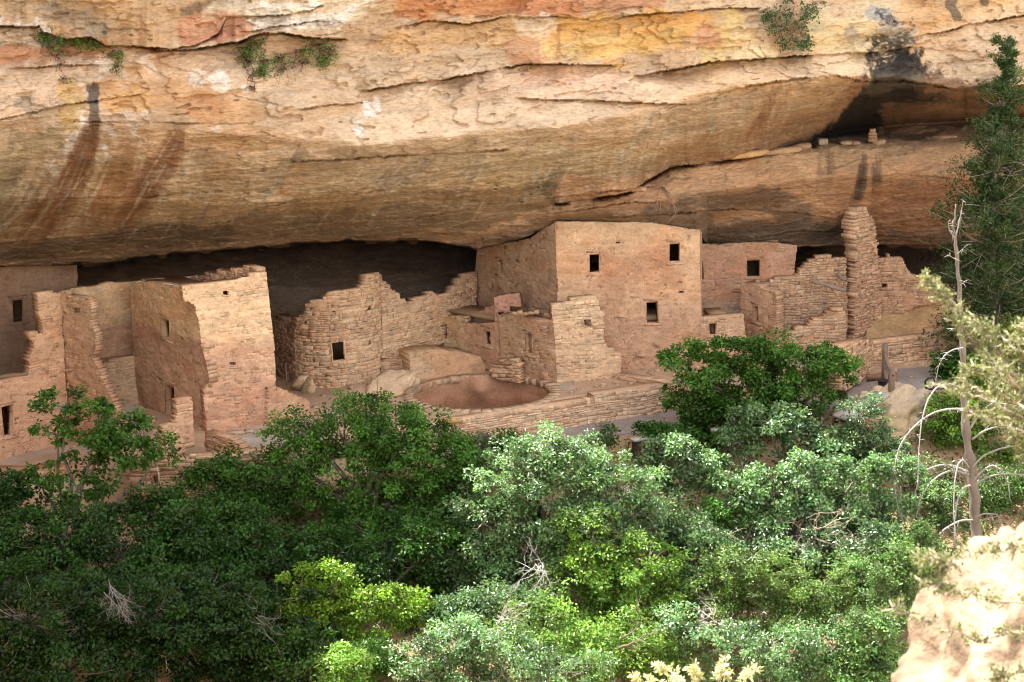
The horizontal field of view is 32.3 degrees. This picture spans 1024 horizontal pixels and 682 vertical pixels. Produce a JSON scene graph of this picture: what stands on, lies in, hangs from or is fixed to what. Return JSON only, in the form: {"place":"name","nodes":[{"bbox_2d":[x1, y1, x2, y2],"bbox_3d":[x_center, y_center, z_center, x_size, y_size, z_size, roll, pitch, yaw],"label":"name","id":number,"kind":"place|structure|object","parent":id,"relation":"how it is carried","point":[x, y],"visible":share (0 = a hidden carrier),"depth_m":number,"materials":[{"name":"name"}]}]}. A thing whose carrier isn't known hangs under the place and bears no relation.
{"place":"outdoors","nodes":[
{"label":"outdoors","id":0,"kind":"place"},
{"bbox_2d":[0,265,77,374],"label":"back house","id":1,"kind":"structure","parent":0,"point":[19,285],"depth_m":71.08,"materials":[{"name":"stone"}]},
{"bbox_2d":[0,0,1023,324],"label":"cliff","id":2,"kind":"structure","parent":0,"point":[406,148],"depth_m":66.02,"materials":[{"name":"stone"}]},
{"bbox_2d":[29,24,74,54],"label":"cliff shrub","id":3,"kind":"object","parent":2,"relation":"on","point":[60,40],"visible":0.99,"depth_m":61.02,"materials":[{"name":"green plant"}]},
{"bbox_2d":[231,35,340,79],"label":"cliff shrub","id":4,"kind":"object","parent":2,"relation":"on","point":[263,67],"visible":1,"depth_m":61.95,"materials":[{"name":"green plant"}]},
{"bbox_2d":[760,0,826,54],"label":"cliff shrub","id":5,"kind":"object","parent":2,"relation":"on","point":[768,18],"visible":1,"depth_m":66.67,"materials":[{"name":"green plant"}]},
{"bbox_2d":[0,342,1023,681],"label":"ground","id":6,"kind":"structure","parent":0,"point":[42,456],"depth_m":64.06,"materials":[{"name":"brown soil"}]},
{"bbox_2d":[0,466,57,581],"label":"oak tree","id":7,"kind":"object","parent":6,"relation":"on","point":[10,494],"visible":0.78,"depth_m":58.06,"materials":[{"name":"green plant"}]},
{"bbox_2d":[0,289,69,459],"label":"front house","id":8,"kind":"structure","parent":6,"relation":"on","point":[43,357],"depth_m":66.24,"materials":[{"name":"stone"}]},
{"bbox_2d":[0,463,129,481],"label":"terrace wall","id":9,"kind":"structure","parent":6,"relation":"on","point":[63,469],"depth_m":63.10,"materials":[{"name":"stone"}]},
{"bbox_2d":[0,550,141,665],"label":"oak bush","id":10,"kind":"object","parent":6,"relation":"on","point":[100,577],"visible":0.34,"depth_m":53.54,"materials":[{"name":"green plant"}]},
{"bbox_2d":[0,553,153,681],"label":"oak tree","id":11,"kind":"object","parent":6,"relation":"on","point":[30,657],"visible":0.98,"depth_m":51.18,"materials":[{"name":"green plant"}]},
{"bbox_2d":[0,495,183,659],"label":"oak tree","id":12,"kind":"object","parent":6,"relation":"on","point":[59,550],"visible":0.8,"depth_m":55.31,"materials":[{"name":"green plant"}]},
{"bbox_2d":[59,289,128,441],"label":"cross wall","id":13,"kind":"structure","parent":6,"relation":"on","point":[82,335],"depth_m":66.28,"materials":[{"name":"stone"}]},
{"bbox_2d":[10,384,185,576],"bbox_3d":[-13.853,4.786,59.174,5.952,6.802,2.727,-3,13,-8],"label":"oak tree","id":14,"kind":"object","parent":6,"relation":"on","point":[107,437],"visible":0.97,"depth_m":58.53,"materials":[{"name":"green plant"}]},
{"bbox_2d":[67,281,138,406],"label":"open room","id":15,"kind":"object","parent":6,"relation":"on","point":[116,355],"visible":0.58,"depth_m":68.84,"materials":[{"name":"stone"}]},
{"bbox_2d":[53,566,271,681],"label":"oak tree","id":16,"kind":"object","parent":6,"relation":"on","point":[159,608],"visible":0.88,"depth_m":52.12,"materials":[{"name":"green plant"}]},
{"bbox_2d":[98,579,145,625],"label":"dead branch","id":17,"kind":"object","parent":16,"relation":"attached to","point":[121,603],"visible":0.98,"depth_m":50.82,"materials":[{"name":"grey wood"}]},
{"bbox_2d":[87,550,278,670],"bbox_3d":[-10.163,8.752,55.346,5.889,4.216,3.317,-2,12,0],"label":"oak bush","id":18,"kind":"object","parent":6,"relation":"on","point":[207,571],"visible":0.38,"depth_m":54.82,"materials":[{"name":"green plant"}]},
{"bbox_2d":[96,474,270,594],"bbox_3d":[-10.575,6.771,57.230,5.670,5.071,4.028,-2,12,0],"label":"oak tree","id":19,"kind":"object","parent":6,"relation":"on","point":[173,511],"visible":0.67,"depth_m":56.36,"materials":[{"name":"green plant"}]},
{"bbox_2d":[130,264,275,430],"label":"flat roofed house","id":20,"kind":"structure","parent":6,"relation":"on","point":[205,341],"depth_m":65.13,"materials":[{"name":"stone"}]},
{"bbox_2d":[129,447,289,526],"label":"terrace wall","id":21,"kind":"structure","parent":6,"relation":"on","point":[136,476],"depth_m":61.79,"materials":[{"name":"stone"}]},
{"bbox_2d":[156,395,193,457],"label":"stub wall","id":22,"kind":"structure","parent":21,"relation":"on","point":[180,422],"depth_m":62.01,"materials":[{"name":"stone"}]},
{"bbox_2d":[205,429,249,452],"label":"wall","id":23,"kind":"structure","parent":6,"relation":"on","point":[214,438],"depth_m":62.62,"materials":[{"name":"stone"}]},
{"bbox_2d":[170,442,311,548],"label":"oak tree","id":24,"kind":"object","parent":6,"relation":"on","point":[226,468],"visible":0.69,"depth_m":59.17,"materials":[{"name":"green plant"}]},
{"bbox_2d":[160,580,345,681],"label":"oak tree","id":25,"kind":"object","parent":6,"relation":"on","point":[240,624],"visible":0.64,"depth_m":52.79,"materials":[{"name":"green plant"}]},
{"bbox_2d":[189,460,316,548],"bbox_3d":[-8.714,5.949,59.444,4.368,3.859,2.477,-2,12,0],"label":"oak bush","id":26,"kind":"object","parent":6,"relation":"on","point":[286,481],"visible":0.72,"depth_m":58.88,"materials":[{"name":"green plant"}]},
{"bbox_2d":[188,498,379,613],"bbox_3d":[-7.521,7.156,57.555,6.474,3.873,3.638,-2,12,0],"label":"oak tree","id":27,"kind":"object","parent":6,"relation":"on","point":[294,549],"visible":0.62,"depth_m":57.10,"materials":[{"name":"green plant"}]},
{"bbox_2d":[263,384,309,423],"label":"wall","id":28,"kind":"structure","parent":6,"relation":"on","point":[278,399],"depth_m":66.03,"materials":[{"name":"stone"}]},
{"bbox_2d":[272,272,381,387],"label":"round tower","id":29,"kind":"structure","parent":6,"relation":"on","point":[350,318],"depth_m":70.83,"materials":[{"name":"stone"}]},
{"bbox_2d":[251,623,408,681],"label":"oak bush","id":30,"kind":"object","parent":6,"relation":"on","point":[374,646],"visible":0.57,"depth_m":52.42,"materials":[{"name":"green plant"}]},
{"bbox_2d":[310,639,378,681],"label":"oak bush","id":31,"kind":"object","parent":6,"relation":"on","point":[352,667],"visible":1,"depth_m":50.98,"materials":[{"name":"green plant"}]},
{"bbox_2d":[271,554,436,661],"bbox_3d":[-4.903,8.631,54.806,5.221,4.280,2.793,-2,12,0],"label":"oak bush","id":32,"kind":"object","parent":6,"relation":"on","point":[347,598],"visible":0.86,"depth_m":54.31,"materials":[{"name":"green plant"}]},
{"bbox_2d":[244,387,498,561],"bbox_3d":[-5.327,4.779,60.905,10.195,6.546,5.193,-2,12,0],"label":"oak tree","id":33,"kind":"object","parent":6,"relation":"on","point":[374,432],"visible":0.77,"depth_m":59.90,"materials":[{"name":"green plant"}]},
{"bbox_2d":[314,499,439,583],"bbox_3d":[-4.037,6.762,59.217,5.416,2.823,3.087,-2,12,0],"label":"oak bush","id":34,"kind":"object","parent":6,"relation":"on","point":[375,538],"visible":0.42,"depth_m":58.76,"materials":[{"name":"green plant"}]},
{"bbox_2d":[293,506,478,615],"bbox_3d":[-4.302,7.213,57.650,6.517,3.281,3.296,-2,12,0],"label":"oak tree","id":35,"kind":"object","parent":6,"relation":"on","point":[410,547],"visible":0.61,"depth_m":57.09,"materials":[{"name":"green plant"}]},
{"bbox_2d":[380,353,402,374],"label":"wall","id":36,"kind":"structure","parent":6,"relation":"on","point":[393,362],"depth_m":72.44,"materials":[{"name":"stone"}]},
{"bbox_2d":[366,369,419,396],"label":"leaning slab","id":37,"kind":"structure","parent":6,"relation":"on","point":[397,383],"depth_m":69.22,"materials":[{"name":"beige stone"}]},
{"bbox_2d":[380,271,476,358],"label":"ruined wall","id":38,"kind":"structure","parent":6,"relation":"on","point":[414,320],"depth_m":73.42,"materials":[{"name":"stone"}]},
{"bbox_2d":[399,344,485,378],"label":"earth bench","id":39,"kind":"object","parent":6,"relation":"on","point":[426,361],"visible":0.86,"depth_m":72.32,"materials":[{"name":"stone"}]},
{"bbox_2d":[435,442,507,512],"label":"oak bush","id":40,"kind":"object","parent":6,"relation":"on","point":[480,463],"visible":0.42,"depth_m":60.18,"materials":[{"name":"green plant"}]},
{"bbox_2d":[396,574,555,669],"bbox_3d":[-1.125,9.025,55.131,5.069,3.169,2.637,-2,12,0],"label":"oak bush","id":41,"kind":"object","parent":6,"relation":"on","point":[478,601],"visible":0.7,"depth_m":54.64,"materials":[{"name":"green plant"}]},
{"bbox_2d":[510,536,559,596],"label":"dead branch","id":42,"kind":"object","parent":41,"relation":"on","point":[540,570],"visible":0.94,"depth_m":55.23,"materials":[{"name":"grey wood"}]},
{"bbox_2d":[413,531,539,611],"bbox_3d":[-1.132,7.435,58.087,4.416,2.718,2.923,-2,12,0],"label":"oak bush","id":43,"kind":"object","parent":6,"relation":"on","point":[461,579],"visible":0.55,"depth_m":57.37,"materials":[{"name":"green plant"}]},
{"bbox_2d":[437,292,521,369],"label":"rooms","id":44,"kind":"object","parent":6,"relation":"on","point":[473,329],"visible":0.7,"depth_m":73.26,"materials":[{"name":"stone"}]},
{"bbox_2d":[401,373,561,412],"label":"kiva","id":45,"kind":"structure","parent":6,"relation":"on","point":[468,393],"depth_m":71.87,"materials":[{"name":"stone"}]},
{"bbox_2d":[489,357,525,382],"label":"stone stub","id":46,"kind":"object","parent":45,"relation":"on","point":[506,369],"visible":1,"depth_m":71.39,"materials":[{"name":"stone"}]},
{"bbox_2d":[53,364,912,538],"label":"rubble","id":47,"kind":"object","parent":6,"relation":"on","point":[602,385],"visible":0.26,"depth_m":69.47,"materials":[{"name":"stone"}]},
{"bbox_2d":[384,607,621,681],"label":"oak tree","id":48,"kind":"object","parent":6,"relation":"on","point":[471,645],"visible":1,"depth_m":51.25,"materials":[{"name":"green plant"}]},
{"bbox_2d":[480,426,533,493],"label":"oak bush","id":49,"kind":"object","parent":6,"relation":"on","point":[500,435],"visible":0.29,"depth_m":61.34,"materials":[{"name":"green plant"}]},
{"bbox_2d":[0,392,1023,681],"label":"undergrowth","id":50,"kind":"object","parent":6,"relation":"on","point":[682,522],"visible":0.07,"depth_m":62.45,"materials":[{"name":"green plant"}]},
{"bbox_2d":[385,382,666,457],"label":"terrace wall","id":51,"kind":"structure","parent":6,"relation":"on","point":[615,403],"depth_m":67.78,"materials":[{"name":"stone"}]},
{"bbox_2d":[441,419,673,599],"bbox_3d":[1.358,5.863,57.623,7.943,6.692,3.792,-2,12,0],"label":"oak tree","id":52,"kind":"object","parent":6,"relation":"on","point":[543,472],"visible":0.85,"depth_m":56.99,"materials":[{"name":"green plant"}]},
{"bbox_2d":[499,294,621,382],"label":"stone building","id":53,"kind":"structure","parent":6,"relation":"on","point":[562,341],"depth_m":70.78,"materials":[{"name":"stone"}]},
{"bbox_2d":[475,220,701,375],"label":"tall house","id":54,"kind":"structure","parent":6,"relation":"on","point":[641,282],"depth_m":71.99,"materials":[{"name":"stone"}]},
{"bbox_2d":[475,587,703,681],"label":"oak tree","id":55,"kind":"object","parent":6,"relation":"on","point":[634,661],"visible":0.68,"depth_m":53.17,"materials":[{"name":"green plant"}]},
{"bbox_2d":[587,423,625,499],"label":"oak bush","id":56,"kind":"object","parent":6,"relation":"on","point":[606,441],"visible":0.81,"depth_m":61.65,"materials":[{"name":"green plant"}]},
{"bbox_2d":[522,500,708,657],"bbox_3d":[3.168,7.696,56.936,6.316,5.458,4.170,-2,12,0],"label":"oak tree","id":57,"kind":"object","parent":6,"relation":"on","point":[597,573],"visible":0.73,"depth_m":56.17,"materials":[{"name":"green plant"}]},
{"bbox_2d":[611,372,678,391],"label":"wall","id":58,"kind":"structure","parent":6,"relation":"on","point":[634,377],"depth_m":70.24,"materials":[{"name":"stone"}]},
{"bbox_2d":[595,482,716,592],"bbox_3d":[4.630,6.748,59.237,4.467,4.109,2.426,-2,12,0],"label":"oak bush","id":59,"kind":"object","parent":6,"relation":"on","point":[672,521],"visible":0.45,"depth_m":58.67,"materials":[{"name":"green plant"}]},
{"bbox_2d":[630,420,708,459],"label":"oak bush","id":60,"kind":"object","parent":6,"relation":"on","point":[654,429],"visible":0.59,"depth_m":65.10,"materials":[{"name":"green plant"}]},
{"bbox_2d":[629,429,714,537],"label":"oak tree","id":61,"kind":"object","parent":6,"relation":"on","point":[655,452],"visible":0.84,"depth_m":60.39,"materials":[{"name":"green plant"}]},
{"bbox_2d":[644,524,736,621],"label":"oak bush","id":62,"kind":"object","parent":6,"relation":"on","point":[683,541],"visible":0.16,"depth_m":58.79,"materials":[{"name":"green plant"}]},
{"bbox_2d":[627,654,763,681],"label":"flowering bush","id":63,"kind":"object","parent":6,"relation":"on","point":[695,673],"visible":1,"depth_m":12.83,"materials":[{"name":"yellow plant"}]},
{"bbox_2d":[664,521,753,618],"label":"oak bush","id":64,"kind":"object","parent":6,"relation":"on","point":[712,537],"visible":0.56,"depth_m":57.44,"materials":[{"name":"green plant"}]},
{"bbox_2d":[680,492,762,574],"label":"oak bush","id":65,"kind":"object","parent":6,"relation":"on","point":[720,516],"visible":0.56,"depth_m":59.92,"materials":[{"name":"green plant"}]},
{"bbox_2d":[699,307,750,365],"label":"annex wall","id":66,"kind":"structure","parent":6,"relation":"on","point":[715,321],"depth_m":72.76,"materials":[{"name":"stone"}]},
{"bbox_2d":[654,327,864,450],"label":"oak tree","id":67,"kind":"object","parent":6,"relation":"on","point":[702,387],"visible":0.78,"depth_m":65.73,"materials":[{"name":"green plant"}]},
{"bbox_2d":[643,600,876,681],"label":"oak bush","id":68,"kind":"object","parent":6,"relation":"on","point":[779,668],"visible":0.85,"depth_m":53.25,"materials":[{"name":"green plant"}]},
{"bbox_2d":[740,281,783,356],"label":"niche wall","id":69,"kind":"structure","parent":6,"relation":"on","point":[761,305],"depth_m":73.77,"materials":[{"name":"stone"}]},
{"bbox_2d":[676,540,866,664],"bbox_3d":[8.360,8.614,56.667,6.286,4.540,3.419,-2,12,0],"label":"oak bush","id":70,"kind":"object","parent":6,"relation":"on","point":[801,601],"visible":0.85,"depth_m":56.11,"materials":[{"name":"green plant"}]},
{"bbox_2d":[716,397,868,494],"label":"oak tree","id":71,"kind":"object","parent":6,"relation":"on","point":[800,429],"visible":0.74,"depth_m":62.70,"materials":[{"name":"green plant"}]},
{"bbox_2d":[678,445,928,543],"bbox_3d":[10.023,5.475,61.155,8.613,3.837,3.469,-2,12,0],"label":"oak tree","id":72,"kind":"object","parent":6,"relation":"on","point":[823,490],"visible":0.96,"depth_m":60.41,"materials":[{"name":"green plant"}]},
{"bbox_2d":[782,306,846,353],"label":"wall","id":73,"kind":"structure","parent":6,"relation":"on","point":[829,324],"depth_m":74.59,"materials":[{"name":"stone"}]},
{"bbox_2d":[729,510,911,589],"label":"oak tree","id":74,"kind":"object","parent":6,"relation":"on","point":[767,538],"visible":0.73,"depth_m":59.46,"materials":[{"name":"green plant"}]},
{"bbox_2d":[777,507,855,554],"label":"dead branch","id":75,"kind":"object","parent":74,"relation":"on","point":[818,529],"visible":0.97,"depth_m":59.26,"materials":[{"name":"grey wood"}]},
{"bbox_2d":[825,337,873,390],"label":"terrace wall","id":76,"kind":"structure","parent":6,"relation":"on","point":[862,346],"depth_m":69.81,"materials":[{"name":"stone"}]},
{"bbox_2d":[808,602,906,681],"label":"oak bush","id":77,"kind":"object","parent":6,"relation":"on","point":[874,664],"visible":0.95,"depth_m":52.77,"materials":[{"name":"green plant"}]},
{"bbox_2d":[832,391,889,446],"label":"boulder","id":78,"kind":"object","parent":6,"relation":"on","point":[838,414],"visible":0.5,"depth_m":65.25,"materials":[{"name":"beige stone"}]},
{"bbox_2d":[841,206,881,338],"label":"pillar wall","id":79,"kind":"structure","parent":6,"relation":"on","point":[861,243],"depth_m":75.94,"materials":[{"name":"stone"}]},
{"bbox_2d":[753,253,848,331],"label":"rubble wall","id":80,"kind":"structure","parent":79,"relation":"attached to","point":[804,298],"depth_m":75.51,"materials":[{"name":"stone"}]},
{"bbox_2d":[829,390,913,481],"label":"oak tree","id":81,"kind":"object","parent":6,"relation":"on","point":[879,434],"visible":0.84,"depth_m":63.13,"materials":[{"name":"green plant"}]},
{"bbox_2d":[840,560,909,681],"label":"young conifer","id":82,"kind":"object","parent":6,"relation":"on","point":[876,595],"visible":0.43,"depth_m":55.51,"materials":[{"name":"green plant"}]},
{"bbox_2d":[819,533,934,613],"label":"oak bush","id":83,"kind":"object","parent":6,"relation":"on","point":[852,564],"visible":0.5,"depth_m":56.87,"materials":[{"name":"green plant"}]},
{"bbox_2d":[832,382,929,438],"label":"boulder","id":84,"kind":"object","parent":6,"relation":"on","point":[904,403],"visible":0.38,"depth_m":66.32,"materials":[{"name":"beige stone"}]},
{"bbox_2d":[881,343,894,391],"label":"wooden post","id":85,"kind":"object","parent":6,"relation":"on","point":[884,375],"visible":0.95,"depth_m":68.77,"materials":[{"name":"brown wood"}]},
{"bbox_2d":[882,538,919,627],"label":"young conifer","id":86,"kind":"object","parent":6,"relation":"on","point":[910,591],"visible":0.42,"depth_m":57.38,"materials":[{"name":"green plant"}]},
{"bbox_2d":[869,325,978,368],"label":"terrace wall","id":87,"kind":"structure","parent":6,"relation":"on","point":[908,349],"depth_m":72.11,"materials":[{"name":"stone"}]},
{"bbox_2d":[901,518,948,582],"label":"young conifer","id":88,"kind":"object","parent":6,"relation":"on","point":[919,533],"visible":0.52,"depth_m":59.55,"materials":[{"name":"green plant"}]},
{"bbox_2d":[897,451,963,508],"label":"oak bush","id":89,"kind":"object","parent":6,"relation":"on","point":[944,475],"visible":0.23,"depth_m":63.68,"materials":[{"name":"green plant"}]},
{"bbox_2d":[902,476,988,532],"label":"oak bush","id":90,"kind":"object","parent":6,"relation":"on","point":[932,495],"visible":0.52,"depth_m":62.46,"materials":[{"name":"green plant"}]},
{"bbox_2d":[925,344,971,380],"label":"oak bush","id":91,"kind":"object","parent":6,"relation":"on","point":[944,372],"visible":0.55,"depth_m":69.62,"materials":[{"name":"green plant"}]},
{"bbox_2d":[921,210,986,360],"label":"juniper tree","id":92,"kind":"object","parent":6,"relation":"on","point":[952,338],"visible":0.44,"depth_m":70.94,"materials":[{"name":"green plant"}]},
{"bbox_2d":[888,199,1023,548],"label":"dead tree","id":93,"kind":"object","parent":6,"relation":"on","point":[969,461],"visible":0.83,"depth_m":60.78,"materials":[{"name":"grey wood"}]},
{"bbox_2d":[891,522,1023,681],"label":"foreground rock","id":94,"kind":"object","parent":6,"relation":"on","point":[930,655],"visible":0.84,"depth_m":8.06,"materials":[{"name":"beige stone"}]},
{"bbox_2d":[875,533,1023,681],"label":"foreground branch","id":95,"kind":"object","parent":94,"relation":"on","point":[933,556],"visible":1,"depth_m":7.12,"materials":[{"name":"beige plant"}]},
{"bbox_2d":[912,267,1023,458],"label":"foreground branch","id":96,"kind":"object","parent":6,"relation":"on","point":[1014,342],"visible":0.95,"depth_m":8.69,"materials":[{"name":"yellow plant"}]},
{"bbox_2d":[923,370,1023,440],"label":"foreground branch","id":97,"kind":"object","parent":96,"relation":"on","point":[965,384],"visible":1,"depth_m":8.43,"materials":[{"name":"yellow plant"}]},
{"bbox_2d":[914,383,1023,467],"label":"oak bush","id":98,"kind":"object","parent":6,"relation":"on","point":[948,422],"visible":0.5,"depth_m":65.39,"materials":[{"name":"green plant"}]},
{"bbox_2d":[923,32,1023,355],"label":"juniper tree","id":99,"kind":"object","parent":6,"relation":"on","point":[996,283],"visible":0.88,"depth_m":69.07,"materials":[{"name":"green plant"}]},
{"bbox_2d":[952,353,1005,390],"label":"oak bush","id":100,"kind":"object","parent":6,"relation":"on","point":[978,382],"visible":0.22,"depth_m":68.37,"materials":[{"name":"green plant"}]},
{"bbox_2d":[960,457,1023,520],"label":"oak bush","id":101,"kind":"object","parent":6,"relation":"on","point":[1016,487],"visible":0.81,"depth_m":62.98,"materials":[{"name":"green plant"}]},
{"bbox_2d":[989,312,1023,403],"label":"oak bush","id":102,"kind":"object","parent":6,"relation":"on","point":[1007,323],"visible":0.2,"depth_m":67.15,"materials":[{"name":"green plant"}]},
{"bbox_2d":[1000,166,1023,319],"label":"juniper tree","id":103,"kind":"object","parent":6,"relation":"on","point":[1018,191],"visible":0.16,"depth_m":71.25,"materials":[{"name":"green plant"}]},
{"bbox_2d":[384,361,1023,463],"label":"gravel path","id":104,"kind":"structure","parent":0,"point":[920,375],"depth_m":68.84,"materials":[{"name":"beige gravel"}]},
{"bbox_2d":[702,240,796,314],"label":"recessed house","id":105,"kind":"structure","parent":0,"point":[728,268],"depth_m":75.34,"materials":[{"name":"stone"}]},
{"bbox_2d":[866,304,975,338],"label":"bedrock","id":106,"kind":"structure","parent":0,"point":[915,320],"depth_m":77.07,"materials":[{"name":"stone"}]},
{"bbox_2d":[878,253,984,314],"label":"rubble wall","id":107,"kind":"structure","parent":106,"relation":"on","point":[900,292],"depth_m":77.43,"materials":[{"name":"stone"}]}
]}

